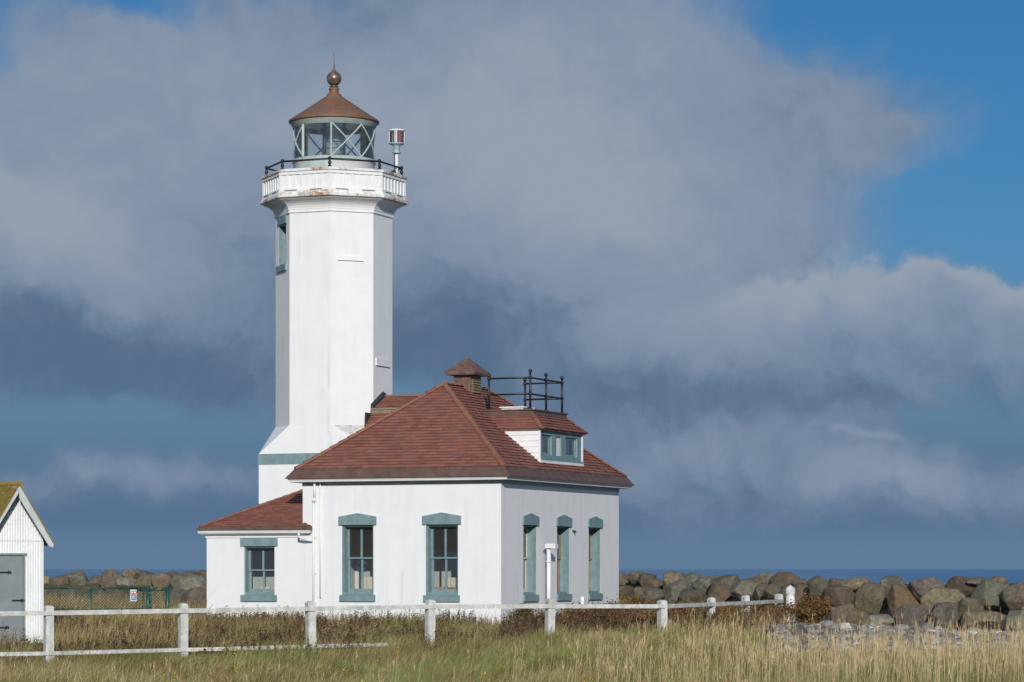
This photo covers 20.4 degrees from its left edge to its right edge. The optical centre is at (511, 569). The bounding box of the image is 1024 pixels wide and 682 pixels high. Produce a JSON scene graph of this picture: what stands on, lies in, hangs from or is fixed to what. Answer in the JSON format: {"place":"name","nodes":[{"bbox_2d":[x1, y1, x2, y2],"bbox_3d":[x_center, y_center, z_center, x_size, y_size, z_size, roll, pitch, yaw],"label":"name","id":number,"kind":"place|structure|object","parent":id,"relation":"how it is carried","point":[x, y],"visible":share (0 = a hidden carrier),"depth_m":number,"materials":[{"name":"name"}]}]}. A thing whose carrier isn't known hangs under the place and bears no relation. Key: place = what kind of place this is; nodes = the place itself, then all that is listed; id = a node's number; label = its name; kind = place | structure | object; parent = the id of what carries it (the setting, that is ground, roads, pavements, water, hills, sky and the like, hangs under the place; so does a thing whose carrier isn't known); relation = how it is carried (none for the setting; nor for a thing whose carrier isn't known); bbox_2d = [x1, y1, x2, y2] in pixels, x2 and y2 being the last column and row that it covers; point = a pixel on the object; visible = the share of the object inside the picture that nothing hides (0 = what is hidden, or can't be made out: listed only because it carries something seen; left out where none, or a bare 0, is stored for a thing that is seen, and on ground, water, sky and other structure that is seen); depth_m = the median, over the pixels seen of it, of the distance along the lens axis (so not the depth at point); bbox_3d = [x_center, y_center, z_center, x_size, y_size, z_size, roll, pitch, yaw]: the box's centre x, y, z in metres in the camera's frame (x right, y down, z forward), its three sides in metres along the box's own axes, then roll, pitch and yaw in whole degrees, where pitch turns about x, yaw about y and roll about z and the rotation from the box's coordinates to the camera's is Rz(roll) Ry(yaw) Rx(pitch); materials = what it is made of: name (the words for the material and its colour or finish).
{"place":"outdoors","nodes":[
{"label":"outdoors","id":0,"kind":"place"},
{"bbox_2d":[183,571,195,574],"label":"boulder","id":1,"kind":"object","parent":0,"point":[189,572],"visible":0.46,"depth_m":116.55,"materials":[{"name":"stone"}]},
{"bbox_2d":[0,583,1023,681],"bbox_3d":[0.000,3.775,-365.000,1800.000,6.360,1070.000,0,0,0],"label":"ground","id":2,"kind":"structure","parent":0,"point":[734,599],"depth_m":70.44,"materials":[{"name":"green plant"}]},
{"bbox_2d":[0,481,54,646],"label":"storage shed","id":3,"kind":"structure","parent":2,"relation":"on","point":[25,538],"depth_m":71.18,"materials":[{"name":"white wood"}]},
{"bbox_2d":[0,556,24,644],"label":"door","id":4,"kind":"structure","parent":3,"relation":"in","point":[11,567],"depth_m":71.08,"materials":[{"name":"grey paint"}]},
{"bbox_2d":[44,586,61,598],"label":"boulder","id":5,"kind":"object","parent":2,"relation":"on","point":[51,590],"visible":0.19,"depth_m":118.60,"materials":[{"name":"stone"}]},
{"bbox_2d":[48,574,69,584],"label":"boulder","id":6,"kind":"object","parent":2,"relation":"on","point":[60,579],"visible":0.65,"depth_m":120.49,"materials":[{"name":"stone"}]},
{"bbox_2d":[59,589,83,601],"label":"boulder","id":7,"kind":"object","parent":2,"relation":"on","point":[64,591],"visible":0.34,"depth_m":117.97,"materials":[{"name":"stone"}]},
{"bbox_2d":[82,589,103,598],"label":"boulder","id":8,"kind":"object","parent":2,"relation":"on","point":[94,591],"visible":0.16,"depth_m":117.31,"materials":[{"name":"stone"}]},
{"bbox_2d":[44,586,145,614],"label":"chain link fence","id":9,"kind":"object","parent":2,"relation":"on","point":[90,588],"visible":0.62,"depth_m":92.99,"materials":[{"name":"green metal"}]},
{"bbox_2d":[130,590,136,600],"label":"notice sign","id":10,"kind":"object","parent":9,"relation":"attached to","point":[133,595],"visible":1,"depth_m":92.95,"materials":[{"name":"white metal"}]},
{"bbox_2d":[146,585,168,616],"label":"chain link gate","id":11,"kind":"structure","parent":9,"relation":"attached to","point":[149,598],"depth_m":92.98,"materials":[{"name":"green metal"}]},
{"bbox_2d":[98,573,120,589],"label":"boulder","id":12,"kind":"object","parent":2,"relation":"on","point":[109,579],"visible":0.6,"depth_m":117.80,"materials":[{"name":"stone"}]},
{"bbox_2d":[101,570,118,576],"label":"boulder","id":13,"kind":"object","parent":2,"relation":"on","point":[105,572],"visible":0.58,"depth_m":119.12,"materials":[{"name":"stone"}]},
{"bbox_2d":[104,589,128,600],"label":"boulder","id":14,"kind":"object","parent":2,"relation":"on","point":[123,591],"visible":0.3,"depth_m":116.40,"materials":[{"name":"stone"}]},
{"bbox_2d":[114,577,136,589],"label":"boulder","id":15,"kind":"object","parent":2,"relation":"on","point":[124,582],"visible":0.81,"depth_m":117.35,"materials":[{"name":"stone"}]},
{"bbox_2d":[133,575,154,590],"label":"boulder","id":16,"kind":"object","parent":2,"relation":"on","point":[143,580],"visible":0.7,"depth_m":116.74,"materials":[{"name":"stone"}]},
{"bbox_2d":[150,572,170,588],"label":"boulder","id":17,"kind":"object","parent":2,"relation":"on","point":[161,580],"visible":0.83,"depth_m":116.25,"materials":[{"name":"stone"}]},
{"bbox_2d":[151,587,170,598],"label":"boulder","id":18,"kind":"object","parent":2,"relation":"on","point":[162,592],"visible":0.12,"depth_m":115.06,"materials":[{"name":"stone"}]},
{"bbox_2d":[164,589,186,602],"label":"boulder","id":19,"kind":"object","parent":2,"relation":"on","point":[179,594],"visible":0.5,"depth_m":114.37,"materials":[{"name":"stone"}]},
{"bbox_2d":[169,574,190,589],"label":"boulder","id":20,"kind":"object","parent":2,"relation":"on","point":[174,582],"visible":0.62,"depth_m":115.66,"materials":[{"name":"stone"}]},
{"bbox_2d":[179,574,206,590],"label":"boulder","id":21,"kind":"object","parent":2,"relation":"on","point":[190,582],"visible":0.68,"depth_m":115.04,"materials":[{"name":"stone"}]},
{"bbox_2d":[186,587,206,602],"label":"boulder","id":22,"kind":"object","parent":2,"relation":"on","point":[198,593],"visible":0.53,"depth_m":113.89,"materials":[{"name":"stone"}]},
{"bbox_2d":[258,66,408,588],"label":"lighthouse tower","id":23,"kind":"structure","parent":2,"relation":"on","point":[333,212],"depth_m":86.15,"materials":[{"name":"white paint"}]},
{"bbox_2d":[276,214,286,272],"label":"window","id":24,"kind":"structure","parent":23,"relation":"in","point":[281,220],"depth_m":87.22,"materials":[{"name":"grey paint"}]},
{"bbox_2d":[388,129,404,173],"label":"beacon light","id":25,"kind":"object","parent":23,"relation":"on","point":[396,139],"visible":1,"depth_m":87.21,"materials":[{"name":"white paint"}]},
{"bbox_2d":[0,594,783,663],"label":"rail fence","id":26,"kind":"object","parent":2,"relation":"on","point":[183,610],"visible":0.88,"depth_m":69.61,"materials":[{"name":"white wood"}]},
{"bbox_2d":[1,598,787,656],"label":"seeding weeds","id":27,"kind":"object","parent":2,"relation":"on","point":[535,620],"visible":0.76,"depth_m":73.51,"materials":[{"name":"brown plant"}]},
{"bbox_2d":[0,584,795,654],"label":"brown grass","id":28,"kind":"structure","parent":2,"relation":"on","point":[156,601],"depth_m":74.36,"materials":[{"name":"brown plant"}]},
{"bbox_2d":[196,356,634,624],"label":"keepers house","id":29,"kind":"structure","parent":2,"relation":"on","point":[483,495],"depth_m":82.33,"materials":[{"name":"white paint"}]},
{"bbox_2d":[240,538,277,600],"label":"window","id":30,"kind":"structure","parent":29,"relation":"in","point":[250,544],"depth_m":83.07,"materials":[{"name":"grey paint"}]},
{"bbox_2d":[338,513,376,600],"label":"window","id":31,"kind":"structure","parent":29,"relation":"in","point":[357,520],"depth_m":81.88,"materials":[{"name":"grey paint"}]},
{"bbox_2d":[358,561,365,571],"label":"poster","id":32,"kind":"object","parent":29,"relation":"attached to","point":[359,566],"visible":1,"depth_m":82.56,"materials":[{"name":"paper"}]},
{"bbox_2d":[422,512,460,601],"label":"window","id":33,"kind":"structure","parent":29,"relation":"in","point":[452,521],"depth_m":80.88,"materials":[{"name":"grey paint"}]},
{"bbox_2d":[522,513,539,600],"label":"window","id":34,"kind":"structure","parent":29,"relation":"in","point":[529,521],"depth_m":82.44,"materials":[{"name":"grey paint"}]},
{"bbox_2d":[556,515,571,600],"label":"window","id":35,"kind":"structure","parent":29,"relation":"in","point":[563,532],"depth_m":84.87,"materials":[{"name":"grey paint"}]},
{"bbox_2d":[588,516,602,599],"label":"window","id":36,"kind":"structure","parent":29,"relation":"in","point":[594,593],"depth_m":87.29,"materials":[{"name":"grey paint"}]},
{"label":"display table","id":37,"kind":"object","parent":29,"relation":"on","visible":0},
{"bbox_2d":[443,578,450,588],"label":"box","id":38,"kind":"object","parent":37,"relation":"on","point":[449,582],"visible":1,"depth_m":81.27,"materials":[{"name":"beige cardboard"}]},
{"bbox_2d":[451,578,455,588],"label":"box","id":39,"kind":"object","parent":37,"relation":"on","point":[453,582],"visible":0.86,"depth_m":81.23,"materials":[{"name":"beige cardboard"}]},
{"bbox_2d":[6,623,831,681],"bbox_3d":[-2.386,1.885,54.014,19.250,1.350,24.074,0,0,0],"label":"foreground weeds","id":40,"kind":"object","parent":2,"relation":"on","point":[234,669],"visible":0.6,"depth_m":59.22,"materials":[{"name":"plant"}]},
{"bbox_2d":[506,603,541,624],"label":"yellow shrub","id":41,"kind":"object","parent":2,"relation":"on","point":[524,610],"visible":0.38,"depth_m":78.29,"materials":[{"name":"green plant"}]},
{"bbox_2d":[543,543,557,598],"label":"standpipe","id":42,"kind":"object","parent":2,"relation":"on","point":[549,547],"visible":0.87,"depth_m":82.64,"materials":[{"name":"white metal"}]},
{"bbox_2d":[575,608,621,623],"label":"rust shrub","id":43,"kind":"object","parent":2,"relation":"on","point":[593,611],"visible":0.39,"depth_m":79.22,"materials":[{"name":"brown plant"}]},
{"bbox_2d":[619,573,630,585],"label":"boulder","id":44,"kind":"object","parent":2,"relation":"on","point":[623,580],"visible":0.33,"depth_m":104.68,"materials":[{"name":"stone"}]},
{"bbox_2d":[619,585,633,600],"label":"boulder","id":45,"kind":"object","parent":2,"relation":"on","point":[624,589],"visible":0.43,"depth_m":102.73,"materials":[{"name":"stone"}]},
{"bbox_2d":[606,592,656,612],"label":"rust shrub","id":46,"kind":"object","parent":2,"relation":"on","point":[638,600],"visible":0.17,"depth_m":84.33,"materials":[{"name":"brown plant"}]},
{"bbox_2d":[630,586,644,601],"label":"boulder","id":47,"kind":"object","parent":2,"relation":"on","point":[638,590],"visible":0.48,"depth_m":101.32,"materials":[{"name":"stone"}]},
{"bbox_2d":[642,588,663,603],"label":"boulder","id":48,"kind":"object","parent":2,"relation":"on","point":[657,594],"visible":0.52,"depth_m":99.84,"materials":[{"name":"stone"}]},
{"bbox_2d":[663,578,691,603],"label":"boulder","id":49,"kind":"object","parent":2,"relation":"on","point":[673,588],"visible":0.56,"depth_m":97.86,"materials":[{"name":"stone"}]},
{"bbox_2d":[561,597,794,630],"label":"rust herbs","id":50,"kind":"object","parent":2,"relation":"on","point":[727,613],"visible":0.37,"depth_m":78.04,"materials":[{"name":"brown plant"}]},
{"bbox_2d":[678,588,704,602],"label":"boulder","id":51,"kind":"object","parent":2,"relation":"on","point":[691,594],"visible":0.67,"depth_m":96.76,"materials":[{"name":"stone"}]},
{"bbox_2d":[668,598,715,618],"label":"rust shrub","id":52,"kind":"object","parent":2,"relation":"on","point":[685,609],"visible":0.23,"depth_m":80.28,"materials":[{"name":"brown plant"}]},
{"bbox_2d":[693,575,719,593],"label":"boulder","id":53,"kind":"object","parent":2,"relation":"on","point":[701,583],"visible":0.59,"depth_m":97.09,"materials":[{"name":"stone"}]},
{"bbox_2d":[708,583,733,601],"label":"boulder","id":54,"kind":"object","parent":2,"relation":"on","point":[716,591],"visible":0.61,"depth_m":94.19,"materials":[{"name":"stone"}]},
{"bbox_2d":[730,580,755,600],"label":"boulder","id":55,"kind":"object","parent":2,"relation":"on","point":[740,589],"visible":0.64,"depth_m":92.35,"materials":[{"name":"stone"}]},
{"bbox_2d":[753,572,774,585],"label":"boulder","id":56,"kind":"object","parent":55,"relation":"on","point":[757,579],"visible":0.38,"depth_m":92.34,"materials":[{"name":"stone"}]},
{"bbox_2d":[752,583,774,600],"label":"boulder","id":57,"kind":"object","parent":2,"relation":"on","point":[760,589],"visible":0.51,"depth_m":90.68,"materials":[{"name":"stone"}]},
{"bbox_2d":[761,574,774,583],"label":"boulder","id":58,"kind":"object","parent":57,"relation":"on","point":[765,578],"visible":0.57,"depth_m":91.09,"materials":[{"name":"stone"}]},
{"bbox_2d":[750,599,785,618],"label":"rust shrub","id":59,"kind":"object","parent":2,"relation":"on","point":[763,606],"visible":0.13,"depth_m":83.90,"materials":[{"name":"brown plant"}]},
{"bbox_2d":[763,584,781,598],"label":"boulder","id":60,"kind":"object","parent":2,"relation":"on","point":[770,591],"visible":0.91,"depth_m":89.62,"materials":[{"name":"stone"}]},
{"bbox_2d":[770,572,799,587],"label":"boulder","id":61,"kind":"object","parent":60,"relation":"on","point":[782,579],"visible":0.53,"depth_m":90.09,"materials":[{"name":"stone"}]},
{"bbox_2d":[778,585,788,601],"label":"boulder","id":62,"kind":"object","parent":2,"relation":"on","point":[782,591],"visible":0.23,"depth_m":87.71,"materials":[{"name":"stone"}]},
{"bbox_2d":[790,579,807,586],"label":"boulder","id":63,"kind":"object","parent":62,"relation":"on","point":[795,582],"visible":0.53,"depth_m":87.35,"materials":[{"name":"stone"}]},
{"bbox_2d":[785,585,795,621],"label":"gate post","id":64,"kind":"object","parent":2,"relation":"on","point":[790,591],"visible":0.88,"depth_m":82.89,"materials":[{"name":"white wood"}]},
{"bbox_2d":[794,584,808,604],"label":"boulder","id":65,"kind":"object","parent":2,"relation":"on","point":[799,589],"visible":0.3,"depth_m":85.80,"materials":[{"name":"stone"}]},
{"bbox_2d":[769,589,842,622],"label":"rust shrub","id":66,"kind":"object","parent":2,"relation":"on","point":[808,608],"visible":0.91,"depth_m":80.71,"materials":[{"name":"brown plant"}]},
{"bbox_2d":[807,575,827,599],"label":"boulder","id":67,"kind":"object","parent":2,"relation":"on","point":[817,585],"visible":0.59,"depth_m":84.62,"materials":[{"name":"stone"}]},
{"bbox_2d":[630,583,1014,593],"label":"rubble bank","id":68,"kind":"structure","parent":2,"relation":"on","point":[634,585],"depth_m":103.99,"materials":[{"name":"stone"}]},
{"bbox_2d":[67,570,87,584],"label":"boulder","id":69,"kind":"object","parent":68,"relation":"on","point":[78,577],"visible":0.85,"depth_m":119.89,"materials":[{"name":"stone"}]},
{"bbox_2d":[85,575,100,584],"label":"boulder","id":70,"kind":"object","parent":68,"relation":"on","point":[93,579],"visible":0.51,"depth_m":119.46,"materials":[{"name":"stone"}]},
{"bbox_2d":[122,569,138,578],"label":"boulder","id":71,"kind":"object","parent":68,"relation":"on","point":[128,573],"visible":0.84,"depth_m":118.34,"materials":[{"name":"stone"}]},
{"bbox_2d":[134,571,152,578],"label":"boulder","id":72,"kind":"object","parent":68,"relation":"on","point":[138,574],"visible":0.59,"depth_m":117.95,"materials":[{"name":"stone"}]},
{"bbox_2d":[196,570,206,579],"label":"boulder","id":73,"kind":"object","parent":68,"relation":"on","point":[203,573],"visible":0.59,"depth_m":116.12,"materials":[{"name":"stone"}]},
{"bbox_2d":[627,571,644,584],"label":"boulder","id":74,"kind":"object","parent":68,"relation":"on","point":[632,577],"visible":0.64,"depth_m":103.42,"materials":[{"name":"stone"}]},
{"bbox_2d":[637,573,656,586],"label":"boulder","id":75,"kind":"object","parent":68,"relation":"on","point":[641,578],"visible":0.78,"depth_m":102.46,"materials":[{"name":"stone"}]},
{"bbox_2d":[642,577,662,588],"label":"boulder","id":76,"kind":"object","parent":68,"relation":"on","point":[650,582],"visible":0.56,"depth_m":101.68,"materials":[{"name":"stone"}]},
{"bbox_2d":[663,571,684,585],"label":"boulder","id":77,"kind":"object","parent":68,"relation":"on","point":[669,577],"visible":0.55,"depth_m":100.05,"materials":[{"name":"stone"}]},
{"bbox_2d":[684,573,700,588],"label":"boulder","id":78,"kind":"object","parent":68,"relation":"on","point":[692,577],"visible":0.34,"depth_m":98.38,"materials":[{"name":"stone"}]},
{"bbox_2d":[710,574,740,585],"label":"boulder","id":79,"kind":"object","parent":68,"relation":"on","point":[729,579],"visible":0.51,"depth_m":95.53,"materials":[{"name":"stone"}]},
{"bbox_2d":[839,577,871,591],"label":"boulder","id":80,"kind":"object","parent":68,"relation":"on","point":[854,584],"visible":0.62,"depth_m":82.03,"materials":[{"name":"stone"}]},
{"bbox_2d":[879,575,904,589],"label":"boulder","id":81,"kind":"object","parent":68,"relation":"on","point":[887,581],"visible":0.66,"depth_m":80.19,"materials":[{"name":"stone"}]},
{"bbox_2d":[909,577,945,600],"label":"boulder","id":82,"kind":"object","parent":68,"relation":"on","point":[919,588],"visible":0.59,"depth_m":78.05,"materials":[{"name":"stone"}]},
{"bbox_2d":[991,576,1009,584],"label":"boulder","id":83,"kind":"object","parent":68,"relation":"on","point":[1001,579],"visible":0.34,"depth_m":76.54,"materials":[{"name":"stone"}]},
{"bbox_2d":[827,578,843,586],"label":"boulder","id":84,"kind":"object","parent":2,"relation":"on","point":[833,582],"visible":0.54,"depth_m":83.22,"materials":[{"name":"stone"}]},
{"bbox_2d":[758,602,1007,655],"bbox_3d":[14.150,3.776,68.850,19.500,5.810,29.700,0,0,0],"label":"gravel bed","id":85,"kind":"object","parent":2,"relation":"on","point":[889,613],"visible":0.02,"depth_m":79.56,"materials":[{"name":"grey gravel"}]},
{"bbox_2d":[823,584,854,606],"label":"boulder","id":86,"kind":"object","parent":85,"relation":"on","point":[839,594],"visible":0.47,"depth_m":81.42,"materials":[{"name":"stone"}]},
{"bbox_2d":[830,604,867,624],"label":"boulder","id":87,"kind":"object","parent":85,"relation":"on","point":[850,613],"visible":0.49,"depth_m":79.83,"materials":[{"name":"stone"}]},
{"bbox_2d":[851,582,889,615],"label":"boulder","id":88,"kind":"object","parent":85,"relation":"on","point":[870,598],"visible":0.8,"depth_m":79.80,"materials":[{"name":"stone"}]},
{"bbox_2d":[865,614,893,624],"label":"boulder","id":89,"kind":"object","parent":85,"relation":"on","point":[878,617],"visible":0.41,"depth_m":78.26,"materials":[{"name":"stone"}]},
{"bbox_2d":[757,609,1023,655],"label":"pebbles","id":90,"kind":"object","parent":85,"relation":"on","point":[801,626],"visible":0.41,"depth_m":70.89,"materials":[{"name":"gravel"}]},
{"bbox_2d":[892,604,930,626],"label":"boulder","id":91,"kind":"object","parent":85,"relation":"on","point":[908,612],"visible":0.56,"depth_m":76.42,"materials":[{"name":"stone"}]},
{"bbox_2d":[920,587,965,610],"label":"boulder","id":92,"kind":"object","parent":85,"relation":"on","point":[932,596],"visible":0.55,"depth_m":76.64,"materials":[{"name":"stone"}]},
{"bbox_2d":[929,602,964,629],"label":"boulder","id":93,"kind":"object","parent":85,"relation":"on","point":[942,612],"visible":0.58,"depth_m":75.17,"materials":[{"name":"stone"}]},
{"bbox_2d":[887,582,918,617],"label":"boulder","id":94,"kind":"object","parent":2,"relation":"on","point":[899,595],"visible":0.67,"depth_m":78.35,"materials":[{"name":"stone"}]},
{"bbox_2d":[946,576,975,596],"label":"boulder","id":95,"kind":"object","parent":2,"relation":"on","point":[959,583],"visible":0.57,"depth_m":77.39,"materials":[{"name":"stone"}]},
{"bbox_2d":[966,577,988,586],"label":"boulder","id":96,"kind":"object","parent":95,"relation":"on","point":[974,581],"visible":0.67,"depth_m":77.11,"materials":[{"name":"stone"}]},
{"bbox_2d":[960,610,1005,630],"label":"boulder","id":97,"kind":"object","parent":2,"relation":"on","point":[971,616],"visible":0.69,"depth_m":74.27,"materials":[{"name":"stone"}]},
{"bbox_2d":[958,597,984,616],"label":"boulder","id":98,"kind":"object","parent":97,"relation":"on","point":[970,603],"visible":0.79,"depth_m":74.86,"materials":[{"name":"stone"}]},
{"bbox_2d":[970,578,1009,610],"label":"boulder","id":99,"kind":"object","parent":2,"relation":"on","point":[987,591],"visible":0.74,"depth_m":75.48,"materials":[{"name":"stone"}]},
{"bbox_2d":[999,581,1023,610],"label":"boulder","id":100,"kind":"object","parent":2,"relation":"on","point":[1011,597],"visible":0.92,"depth_m":74.78,"materials":[{"name":"stone"}]},
{"bbox_2d":[1001,610,1023,630],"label":"boulder","id":101,"kind":"object","parent":2,"relation":"on","point":[1014,614],"visible":0.67,"depth_m":73.41,"materials":[{"name":"stone"}]},
{"bbox_2d":[0,0,1023,568],"label":"sky","id":102,"kind":"structure","parent":0,"point":[768,255],"materials":[{"name":"blue"}]},
{"bbox_2d":[44,569,1023,583],"bbox_3d":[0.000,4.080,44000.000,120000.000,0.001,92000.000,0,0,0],"label":"sea","id":103,"kind":"structure","parent":0,"point":[946,575],"depth_m":3474.93,"materials":[{"name":"liquid"}]},
{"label":"display table","id":104,"kind":"object","parent":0,"visible":0},
{"bbox_2d":[367,577,372,588],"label":"folder","id":105,"kind":"object","parent":104,"relation":"on","point":[369,582],"visible":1,"depth_m":82.11,"materials":[{"name":"beige paper"}]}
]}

